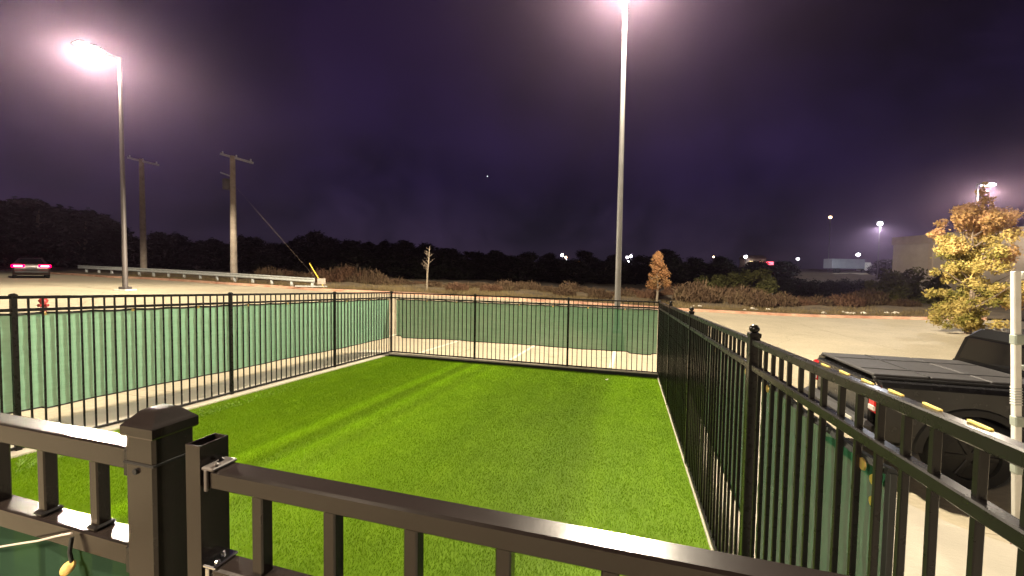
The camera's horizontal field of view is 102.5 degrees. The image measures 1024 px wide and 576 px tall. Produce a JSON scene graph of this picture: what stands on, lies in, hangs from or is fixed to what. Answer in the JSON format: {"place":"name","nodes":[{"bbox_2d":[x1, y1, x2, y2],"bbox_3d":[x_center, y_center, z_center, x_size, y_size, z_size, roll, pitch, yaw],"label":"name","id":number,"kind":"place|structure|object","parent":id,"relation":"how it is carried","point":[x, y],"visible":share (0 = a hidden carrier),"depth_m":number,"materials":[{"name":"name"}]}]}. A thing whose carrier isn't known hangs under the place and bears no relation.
{"place":"outdoors","nodes":[
{"label":"outdoors","id":0,"kind":"place"},
{"bbox_2d":[10,349,396,457],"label":"pavement","id":1,"kind":"structure","parent":0,"point":[101,417],"depth_m":6.70,"materials":[{"name":"concrete"}]},
{"bbox_2d":[0,291,392,450],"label":"fence","id":2,"kind":"object","parent":1,"relation":"on","point":[13,310],"visible":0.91,"depth_m":5.92,"materials":[{"name":"metal"}]},
{"bbox_2d":[0,299,388,413],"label":"privacy screen","id":3,"kind":"object","parent":2,"relation":"attached to","point":[37,357],"visible":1,"depth_m":5.56,"materials":[{"name":"green fabric"}]},
{"bbox_2d":[0,270,1023,543],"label":"parking lot","id":4,"kind":"structure","parent":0,"point":[812,338],"depth_m":15.89,"materials":[{"name":"concrete"}]},
{"bbox_2d":[11,258,50,277],"bbox_3d":[-35.611,-1.491,30.390,4.580,1.460,1.860,3,3,39],"label":"car","id":5,"kind":"object","parent":4,"relation":"on","point":[29,266],"visible":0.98,"depth_m":29.14,"materials":[{"name":"grey paint"}]},
{"bbox_2d":[0,403,198,575],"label":"fence","id":6,"kind":"object","parent":4,"relation":"on","point":[144,448],"visible":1,"depth_m":0.65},
{"bbox_2d":[0,532,72,547],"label":"cord","id":7,"kind":"object","parent":6,"relation":"attached to","point":[39,540],"visible":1,"depth_m":0.68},
{"bbox_2d":[0,526,129,575],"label":"privacy screen","id":8,"kind":"object","parent":6,"relation":"attached to","point":[45,558],"visible":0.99,"depth_m":0.70,"materials":[{"name":"green"}]},
{"bbox_2d":[185,433,848,575],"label":"gate","id":9,"kind":"structure","parent":6,"relation":"attached to","point":[216,474],"depth_m":0.51,"materials":[{"name":"brown metal"}]},
{"bbox_2d":[70,39,136,290],"bbox_3d":[-17.561,-5.007,17.782,0.800,10.298,1.832,2,3,19],"label":"lamp post","id":10,"kind":"object","parent":4,"relation":"on","point":[87,46],"visible":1,"depth_m":18.25,"materials":[{"name":"metal"}]},
{"bbox_2d":[11,356,709,575],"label":"turf base","id":11,"kind":"object","parent":4,"relation":"on","point":[440,548],"visible":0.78,"depth_m":4.39,"materials":[{"name":"plastic"}]},
{"bbox_2d":[11,355,709,575],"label":"turf pile","id":12,"kind":"object","parent":11,"relation":"on","point":[368,387],"visible":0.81,"depth_m":4.94,"materials":[{"name":"plastic"}]},
{"bbox_2d":[388,355,657,377],"bbox_3d":[0.011,1.903,9.880,6.783,0.189,0.029,2,2,16],"label":"turf edging","id":13,"kind":"object","parent":11,"relation":"attached to","point":[605,372],"visible":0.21,"depth_m":9.56,"materials":[{"name":"rubber"}]},
{"bbox_2d":[0,269,986,319],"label":"kerb","id":14,"kind":"structure","parent":4,"relation":"on","point":[610,304],"depth_m":27.40,"materials":[{"name":"red paint"}]},
{"bbox_2d":[389,353,657,374],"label":"edge kerb","id":15,"kind":"structure","parent":4,"relation":"on","point":[432,356],"depth_m":10.14,"materials":[{"name":"concrete"}]},
{"bbox_2d":[392,292,660,372],"bbox_3d":[0.025,1.130,10.225,6.892,1.904,0.052,2,2,16],"label":"fence","id":16,"kind":"object","parent":15,"relation":"on","point":[568,304],"visible":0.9,"depth_m":10.10,"materials":[{"name":"metal"}]},
{"bbox_2d":[396,299,657,354],"bbox_3d":[0.072,0.913,10.216,6.697,1.076,0.052,2,2,16],"label":"privacy screen","id":17,"kind":"object","parent":16,"relation":"attached to","point":[598,336],"visible":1,"depth_m":10.09,"materials":[{"name":"green fabric"}]},
{"bbox_2d":[614,0,627,307],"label":"lamp post","id":18,"kind":"object","parent":4,"relation":"on","point":[620,186],"visible":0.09,"depth_m":12.79,"materials":[{"name":"metal"}]},
{"bbox_2d":[804,329,1023,489],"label":"pickup truck","id":19,"kind":"object","parent":4,"relation":"on","point":[971,379],"visible":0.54,"depth_m":4.70,"materials":[{"name":"grey paint"}]},
{"bbox_2d":[921,182,1023,333],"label":"tree","id":20,"kind":"object","parent":4,"relation":"on","point":[972,262],"visible":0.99,"depth_m":19.18,"materials":[{"name":"yellow plant"}]},
{"bbox_2d":[1009,271,1023,544],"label":"white post","id":21,"kind":"object","parent":4,"relation":"on","point":[1016,339],"visible":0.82,"depth_m":3.34,"materials":[{"name":"metal"}]},
{"bbox_2d":[0,263,1023,318],"bbox_3d":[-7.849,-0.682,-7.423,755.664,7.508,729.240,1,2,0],"label":"verge","id":22,"kind":"structure","parent":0,"point":[1000,312],"depth_m":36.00,"materials":[{"name":"brown plant"}]},
{"bbox_2d":[0,214,36,266],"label":"tree","id":23,"kind":"object","parent":22,"relation":"on","point":[7,260],"visible":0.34,"depth_m":48.96,"materials":[{"name":"green plant"}]},
{"bbox_2d":[0,196,43,265],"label":"tree","id":24,"kind":"object","parent":22,"relation":"on","point":[4,211],"visible":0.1,"depth_m":49.85,"materials":[{"name":"green plant"}]},
{"bbox_2d":[0,196,76,266],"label":"tree","id":25,"kind":"object","parent":22,"relation":"on","point":[30,208],"visible":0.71,"depth_m":49.59,"materials":[{"name":"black plant"}]},
{"bbox_2d":[21,225,60,266],"bbox_3d":[-58.393,-5.286,52.237,5.086,5.960,5.125,-1,3,-35],"label":"tree","id":26,"kind":"object","parent":22,"relation":"on","point":[50,261],"visible":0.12,"depth_m":50.84,"materials":[{"name":"green plant"}]},
{"bbox_2d":[25,206,80,266],"bbox_3d":[-58.361,-6.463,53.669,7.543,8.332,7.855,0,2,-15],"label":"tree","id":27,"kind":"object","parent":22,"relation":"on","point":[57,216],"visible":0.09,"depth_m":51.07,"materials":[{"name":"green plant"}]},
{"bbox_2d":[40,232,111,267],"bbox_3d":[-52.186,-4.524,49.789,5.787,4.973,6.344,0,2,-17],"label":"tree","id":28,"kind":"object","parent":22,"relation":"on","point":[73,262],"visible":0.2,"depth_m":48.07,"materials":[{"name":"green plant"}]},
{"bbox_2d":[46,207,134,266],"bbox_3d":[-50.655,-5.713,49.351,7.704,7.821,7.491,3,3,36],"label":"tree","id":29,"kind":"object","parent":22,"relation":"on","point":[100,230],"visible":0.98,"depth_m":48.13,"materials":[{"name":"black plant"}]},
{"bbox_2d":[127,155,158,267],"bbox_3d":[-35.648,-6.992,39.714,4.663,11.913,0.538,2,3,24],"label":"utility pole","id":30,"kind":"object","parent":22,"relation":"on","point":[143,240],"visible":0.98,"depth_m":39.62,"materials":[{"name":"brown wood"}]},
{"bbox_2d":[115,239,178,268],"bbox_3d":[-47.675,-4.341,54.385,6.448,4.325,6.399,0,3,-22],"label":"tree","id":31,"kind":"object","parent":22,"relation":"on","point":[132,251],"visible":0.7,"depth_m":53.43,"materials":[{"name":"green plant"}]},
{"bbox_2d":[133,240,191,267],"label":"tree","id":32,"kind":"object","parent":22,"relation":"on","point":[175,245],"visible":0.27,"depth_m":54.84,"materials":[{"name":"green plant"}]},
{"bbox_2d":[154,232,190,243],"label":"tree","id":33,"kind":"object","parent":22,"relation":"on","point":[176,237],"visible":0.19,"depth_m":65.11,"materials":[{"name":"green plant"}]},
{"bbox_2d":[166,249,210,269],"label":"tree","id":34,"kind":"object","parent":22,"relation":"on","point":[182,256],"visible":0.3,"depth_m":54.06,"materials":[{"name":"green plant"}]},
{"bbox_2d":[78,265,326,287],"bbox_3d":[-26.485,-0.949,32.862,28.881,1.480,0.925,2,3,19],"label":"guardrail","id":35,"kind":"object","parent":22,"relation":"on","point":[251,276],"visible":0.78,"depth_m":31.76,"materials":[{"name":"metal"}]},
{"bbox_2d":[186,243,243,270],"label":"tree","id":36,"kind":"object","parent":22,"relation":"on","point":[205,263],"visible":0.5,"depth_m":52.66,"materials":[{"name":"green plant"}]},
{"bbox_2d":[220,151,253,279],"bbox_3d":[-22.713,-5.821,33.563,4.057,11.094,0.822,2,3,21],"label":"utility pole","id":37,"kind":"object","parent":22,"relation":"on","point":[229,184],"visible":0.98,"depth_m":33.62,"materials":[{"name":"brown wood"}]},
{"bbox_2d":[208,239,265,272],"bbox_3d":[-35.803,-4.162,54.465,6.807,4.677,7.462,1,2,-7],"label":"tree","id":38,"kind":"object","parent":22,"relation":"on","point":[242,244],"visible":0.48,"depth_m":52.81,"materials":[{"name":"green plant"}]},
{"bbox_2d":[237,243,274,270],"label":"tree","id":39,"kind":"object","parent":22,"relation":"on","point":[255,256],"visible":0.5,"depth_m":53.17,"materials":[{"name":"green plant"}]},
{"bbox_2d":[253,267,284,280],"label":"bush","id":40,"kind":"object","parent":22,"relation":"on","point":[268,271],"visible":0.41,"depth_m":33.97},
{"bbox_2d":[251,248,310,271],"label":"tree","id":41,"kind":"object","parent":22,"relation":"on","point":[276,257],"visible":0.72,"depth_m":49.65,"materials":[{"name":"green plant"}]},
{"bbox_2d":[274,244,318,273],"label":"tree","id":42,"kind":"object","parent":22,"relation":"on","point":[297,252],"visible":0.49,"depth_m":50.96,"materials":[{"name":"green plant"}]},
{"bbox_2d":[286,237,310,258],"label":"tree","id":43,"kind":"object","parent":22,"relation":"on","point":[294,242],"visible":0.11,"depth_m":63.82,"materials":[{"name":"green plant"}]},
{"bbox_2d":[295,230,324,245],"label":"tree","id":44,"kind":"object","parent":22,"relation":"on","point":[312,237],"visible":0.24,"depth_m":70.29,"materials":[{"name":"green plant"}]},
{"bbox_2d":[306,265,337,281],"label":"bush","id":45,"kind":"object","parent":22,"relation":"on","point":[328,277],"visible":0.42,"depth_m":35.04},
{"bbox_2d":[301,241,346,272],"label":"tree","id":46,"kind":"object","parent":22,"relation":"on","point":[324,251],"visible":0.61,"depth_m":52.14,"materials":[{"name":"green plant"}]},
{"bbox_2d":[319,236,344,262],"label":"tree","id":47,"kind":"object","parent":22,"relation":"on","point":[328,240],"visible":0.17,"depth_m":58.51,"materials":[{"name":"green plant"}]},
{"bbox_2d":[333,265,364,282],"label":"bush","id":48,"kind":"object","parent":22,"relation":"on","point":[340,274],"visible":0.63,"depth_m":35.44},
{"bbox_2d":[339,238,361,264],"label":"tree","id":49,"kind":"object","parent":22,"relation":"on","point":[348,244],"visible":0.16,"depth_m":68.25,"materials":[{"name":"green plant"}]},
{"bbox_2d":[319,246,384,273],"bbox_3d":[-18.837,-2.949,49.084,7.731,4.094,7.518,-1,3,-38],"label":"tree","id":50,"kind":"object","parent":22,"relation":"on","point":[358,257],"visible":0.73,"depth_m":48.19,"materials":[{"name":"green plant"}]},
{"bbox_2d":[354,266,387,283],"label":"bush","id":51,"kind":"object","parent":22,"relation":"on","point":[365,273],"visible":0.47,"depth_m":35.50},
{"bbox_2d":[345,247,396,274],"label":"tree","id":52,"kind":"object","parent":22,"relation":"on","point":[380,250],"visible":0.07,"depth_m":52.66,"materials":[{"name":"green plant"}]},
{"bbox_2d":[371,275,394,284],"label":"bush","id":53,"kind":"object","parent":22,"relation":"on","point":[383,280],"visible":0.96,"depth_m":34.23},
{"bbox_2d":[377,248,420,278],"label":"tree","id":54,"kind":"object","parent":22,"relation":"on","point":[394,267],"visible":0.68,"depth_m":49.32,"materials":[{"name":"green plant"}]},
{"bbox_2d":[386,240,421,258],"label":"tree","id":55,"kind":"object","parent":22,"relation":"on","point":[404,244],"visible":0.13,"depth_m":55.22,"materials":[{"name":"green plant"}]},
{"bbox_2d":[403,248,458,279],"bbox_3d":[-9.721,-2.793,50.357,6.460,4.187,6.509,2,3,29],"label":"tree","id":56,"kind":"object","parent":22,"relation":"on","point":[445,260],"visible":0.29,"depth_m":49.11,"materials":[{"name":"green plant"}]},
{"bbox_2d":[406,252,460,279],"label":"tree","id":57,"kind":"object","parent":22,"relation":"on","point":[433,272],"visible":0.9,"depth_m":47.82,"materials":[{"name":"green plant"}]},
{"bbox_2d":[437,252,476,279],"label":"tree","id":58,"kind":"object","parent":22,"relation":"on","point":[465,272],"visible":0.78,"depth_m":50.00,"materials":[{"name":"green plant"}]},
{"bbox_2d":[445,281,469,290],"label":"bush","id":59,"kind":"object","parent":22,"relation":"on","point":[462,287],"visible":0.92,"depth_m":30.19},
{"bbox_2d":[461,253,502,279],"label":"tree","id":60,"kind":"object","parent":22,"relation":"on","point":[484,262],"visible":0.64,"depth_m":53.60,"materials":[{"name":"green plant"}]},
{"bbox_2d":[480,282,502,291],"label":"bush","id":61,"kind":"object","parent":22,"relation":"on","point":[485,287],"visible":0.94,"depth_m":31.59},
{"bbox_2d":[487,250,508,279],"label":"tree","id":62,"kind":"object","parent":22,"relation":"on","point":[499,254],"visible":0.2,"depth_m":55.51,"materials":[{"name":"green plant"}]},
{"bbox_2d":[481,255,536,281],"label":"tree","id":63,"kind":"object","parent":22,"relation":"on","point":[517,270],"visible":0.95,"depth_m":52.63,"materials":[{"name":"green plant"}]},
{"bbox_2d":[498,279,520,290],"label":"bush","id":64,"kind":"object","parent":22,"relation":"on","point":[510,286],"visible":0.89,"depth_m":32.65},
{"bbox_2d":[520,280,540,289],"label":"bush","id":65,"kind":"object","parent":22,"relation":"on","point":[529,286],"visible":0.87,"depth_m":35.97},
{"bbox_2d":[513,251,548,280],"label":"tree","id":66,"kind":"object","parent":22,"relation":"on","point":[534,274],"visible":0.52,"depth_m":55.46,"materials":[{"name":"green plant"}]},
{"bbox_2d":[540,259,578,281],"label":"tree","id":67,"kind":"object","parent":22,"relation":"on","point":[552,276],"visible":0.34,"depth_m":59.88,"materials":[{"name":"green plant"}]},
{"bbox_2d":[552,287,576,295],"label":"bush","id":68,"kind":"object","parent":22,"relation":"on","point":[562,291],"visible":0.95,"depth_m":31.12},
{"bbox_2d":[558,281,580,291],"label":"bush","id":69,"kind":"object","parent":22,"relation":"on","point":[572,285],"visible":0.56,"depth_m":36.26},
{"bbox_2d":[548,258,600,284],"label":"tree","id":70,"kind":"object","parent":22,"relation":"on","point":[567,271],"visible":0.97,"depth_m":55.45,"materials":[{"name":"green plant"}]},
{"bbox_2d":[575,250,600,273],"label":"tree","id":71,"kind":"object","parent":22,"relation":"on","point":[587,256],"visible":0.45,"depth_m":75.20,"materials":[{"name":"green plant"}]},
{"bbox_2d":[587,287,612,298],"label":"bush","id":72,"kind":"object","parent":22,"relation":"on","point":[598,294],"visible":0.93,"depth_m":30.20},
{"bbox_2d":[585,261,632,284],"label":"tree","id":73,"kind":"object","parent":22,"relation":"on","point":[605,276],"visible":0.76,"depth_m":59.70,"materials":[{"name":"green plant"}]},
{"bbox_2d":[622,263,648,284],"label":"tree","id":74,"kind":"object","parent":22,"relation":"on","point":[637,271],"visible":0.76,"depth_m":62.43,"materials":[{"name":"green plant"}]},
{"bbox_2d":[621,255,653,281],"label":"tree","id":75,"kind":"object","parent":22,"relation":"on","point":[641,259],"visible":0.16,"depth_m":68.88,"materials":[{"name":"green plant"}]},
{"bbox_2d":[636,288,659,298],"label":"bush","id":76,"kind":"object","parent":22,"relation":"on","point":[648,294],"visible":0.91,"depth_m":33.91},
{"bbox_2d":[645,251,671,304],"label":"tree","id":77,"kind":"object","parent":22,"relation":"on","point":[657,264],"visible":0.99,"depth_m":28.79,"materials":[{"name":"orange plant"}]},
{"bbox_2d":[640,256,692,286],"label":"tree","id":78,"kind":"object","parent":22,"relation":"on","point":[678,272],"visible":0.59,"depth_m":58.98,"materials":[{"name":"green plant"}]},
{"bbox_2d":[659,249,683,263],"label":"tree","id":79,"kind":"object","parent":22,"relation":"on","point":[666,252],"visible":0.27,"depth_m":78.83,"materials":[{"name":"green plant"}]},
{"bbox_2d":[679,261,711,286],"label":"tree","id":80,"kind":"object","parent":22,"relation":"on","point":[695,268],"visible":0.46,"depth_m":59.87,"materials":[{"name":"green plant"}]},
{"bbox_2d":[671,278,722,302],"bbox_3d":[14.798,0.198,32.779,3.897,2.016,3.760,0,2,-9],"label":"bush","id":81,"kind":"object","parent":22,"relation":"on","point":[689,292],"visible":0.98,"depth_m":32.02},
{"bbox_2d":[693,274,732,288],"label":"bush","id":82,"kind":"object","parent":22,"relation":"on","point":[718,280],"visible":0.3,"depth_m":39.86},
{"bbox_2d":[706,255,733,264],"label":"tree","id":83,"kind":"object","parent":22,"relation":"on","point":[719,259],"visible":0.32,"depth_m":77.58,"materials":[{"name":"green plant"}]},
{"bbox_2d":[697,262,745,285],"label":"tree","id":84,"kind":"object","parent":22,"relation":"on","point":[721,268],"visible":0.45,"depth_m":58.18,"materials":[{"name":"green plant"}]},
{"bbox_2d":[712,283,739,301],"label":"bush","id":85,"kind":"object","parent":22,"relation":"on","point":[725,293],"visible":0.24,"depth_m":34.65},
{"bbox_2d":[727,285,772,305],"bbox_3d":[18.595,0.551,32.327,3.311,1.712,3.194,1,2,-2],"label":"bush","id":86,"kind":"object","parent":22,"relation":"on","point":[739,297],"visible":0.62,"depth_m":31.93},
{"bbox_2d":[725,267,780,294],"bbox_3d":[22.910,-0.308,39.848,4.756,3.540,5.997,-1,3,-39],"label":"bush","id":87,"kind":"object","parent":22,"relation":"on","point":[764,283],"visible":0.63,"depth_m":38.57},
{"bbox_2d":[739,255,766,266],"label":"house","id":88,"kind":"structure","parent":22,"relation":"on","point":[753,258],"depth_m":116.71,"materials":[{"name":"beige"}]},
{"bbox_2d":[738,260,770,267],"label":"tree","id":89,"kind":"object","parent":22,"relation":"on","point":[759,263],"visible":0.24,"depth_m":67.27,"materials":[{"name":"green plant"}]},
{"bbox_2d":[743,293,777,307],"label":"bush","id":90,"kind":"object","parent":22,"relation":"on","point":[759,302],"visible":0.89,"depth_m":30.69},
{"bbox_2d":[736,266,790,285],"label":"tree","id":91,"kind":"object","parent":22,"relation":"on","point":[772,274],"visible":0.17,"depth_m":61.51,"materials":[{"name":"green plant"}]},
{"bbox_2d":[761,265,805,284],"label":"tree","id":92,"kind":"object","parent":22,"relation":"on","point":[787,272],"visible":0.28,"depth_m":61.41,"materials":[{"name":"green plant"}]},
{"bbox_2d":[768,290,799,306],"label":"bush","id":93,"kind":"object","parent":22,"relation":"on","point":[785,301],"visible":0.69,"depth_m":31.57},
{"bbox_2d":[771,260,800,272],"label":"tree","id":94,"kind":"object","parent":22,"relation":"on","point":[786,264],"visible":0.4,"depth_m":79.11,"materials":[{"name":"green plant"}]},
{"bbox_2d":[776,283,799,297],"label":"bush","id":95,"kind":"object","parent":22,"relation":"on","point":[793,292],"visible":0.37,"depth_m":42.77,"materials":[{"name":"green plant"}]},
{"bbox_2d":[782,278,833,297],"bbox_3d":[30.717,0.146,43.256,4.175,2.489,4.823,1,2,8],"label":"bush","id":96,"kind":"object","parent":22,"relation":"on","point":[810,286],"visible":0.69,"depth_m":42.03,"materials":[{"name":"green plant"}]},
{"bbox_2d":[805,295,832,306],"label":"bush","id":97,"kind":"object","parent":22,"relation":"on","point":[822,301],"visible":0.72,"depth_m":32.47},
{"bbox_2d":[801,279,845,296],"bbox_3d":[32.643,0.192,43.684,3.925,2.339,4.534,1,2,7],"label":"bush","id":98,"kind":"object","parent":22,"relation":"on","point":[835,290],"visible":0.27,"depth_m":42.24,"materials":[{"name":"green plant"}]},
{"bbox_2d":[823,259,871,272],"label":"semi trailer","id":99,"kind":"object","parent":22,"relation":"on","point":[860,265],"visible":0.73,"depth_m":98.63,"materials":[{"name":"white paint"}]},
{"bbox_2d":[829,291,868,306],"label":"bush","id":100,"kind":"object","parent":22,"relation":"on","point":[847,301],"visible":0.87,"depth_m":32.34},
{"bbox_2d":[841,282,866,293],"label":"bush","id":101,"kind":"object","parent":22,"relation":"on","point":[854,287],"visible":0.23,"depth_m":44.74,"materials":[{"name":"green plant"}]},
{"bbox_2d":[851,287,889,305],"bbox_3d":[29.296,0.667,33.823,2.929,1.570,3.036,0,2,-12],"label":"bush","id":102,"kind":"object","parent":22,"relation":"on","point":[875,298],"visible":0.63,"depth_m":33.01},
{"bbox_2d":[865,259,892,278],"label":"tree","id":103,"kind":"object","parent":22,"relation":"on","point":[886,264],"visible":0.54,"depth_m":75.14,"materials":[{"name":"green plant"}]},
{"bbox_2d":[858,278,918,301],"bbox_3d":[33.466,0.268,36.849,3.696,2.751,4.660,0,3,-22],"label":"bush","id":104,"kind":"object","parent":22,"relation":"on","point":[870,284],"visible":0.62,"depth_m":35.50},
{"bbox_2d":[888,298,921,306],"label":"bush","id":105,"kind":"object","parent":22,"relation":"on","point":[904,303],"visible":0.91,"depth_m":31.63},
{"bbox_2d":[873,266,952,304],"bbox_3d":[35.496,-0.070,36.247,6.302,3.720,4.998,-1,3,-38],"label":"bush","id":106,"kind":"object","parent":22,"relation":"on","point":[914,282],"visible":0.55,"depth_m":36.09,"materials":[{"name":"plant"}]},
{"bbox_2d":[892,226,1023,320],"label":"warehouse","id":107,"kind":"structure","parent":22,"relation":"on","point":[909,252],"depth_m":50.37,"materials":[{"name":"concrete"}]},
{"bbox_2d":[0,0,1023,269],"label":"sky","id":108,"kind":"structure","parent":0,"point":[750,125],"materials":[{"name":"purple"}]},
{"bbox_2d":[657,378,1017,575],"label":"pavement","id":109,"kind":"structure","parent":0,"point":[999,558],"depth_m":3.14,"materials":[{"name":"concrete"}]},
{"bbox_2d":[657,301,1023,575],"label":"fence","id":110,"kind":"object","parent":109,"relation":"on","point":[686,362],"visible":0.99,"depth_m":1.63,"materials":[{"name":"metal"}]},
{"bbox_2d":[701,343,745,511],"bbox_3d":[1.647,0.870,3.379,0.045,0.915,2.263,2,2,16],"label":"privacy screen","id":111,"kind":"object","parent":110,"relation":"attached to","point":[729,422],"visible":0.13,"depth_m":2.70,"materials":[{"name":"green fabric"}]},
{"bbox_2d":[755,378,897,575],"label":"privacy screen","id":112,"kind":"object","parent":110,"relation":"attached to","point":[887,519],"visible":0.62,"depth_m":1.42,"materials":[{"name":"green fabric"}]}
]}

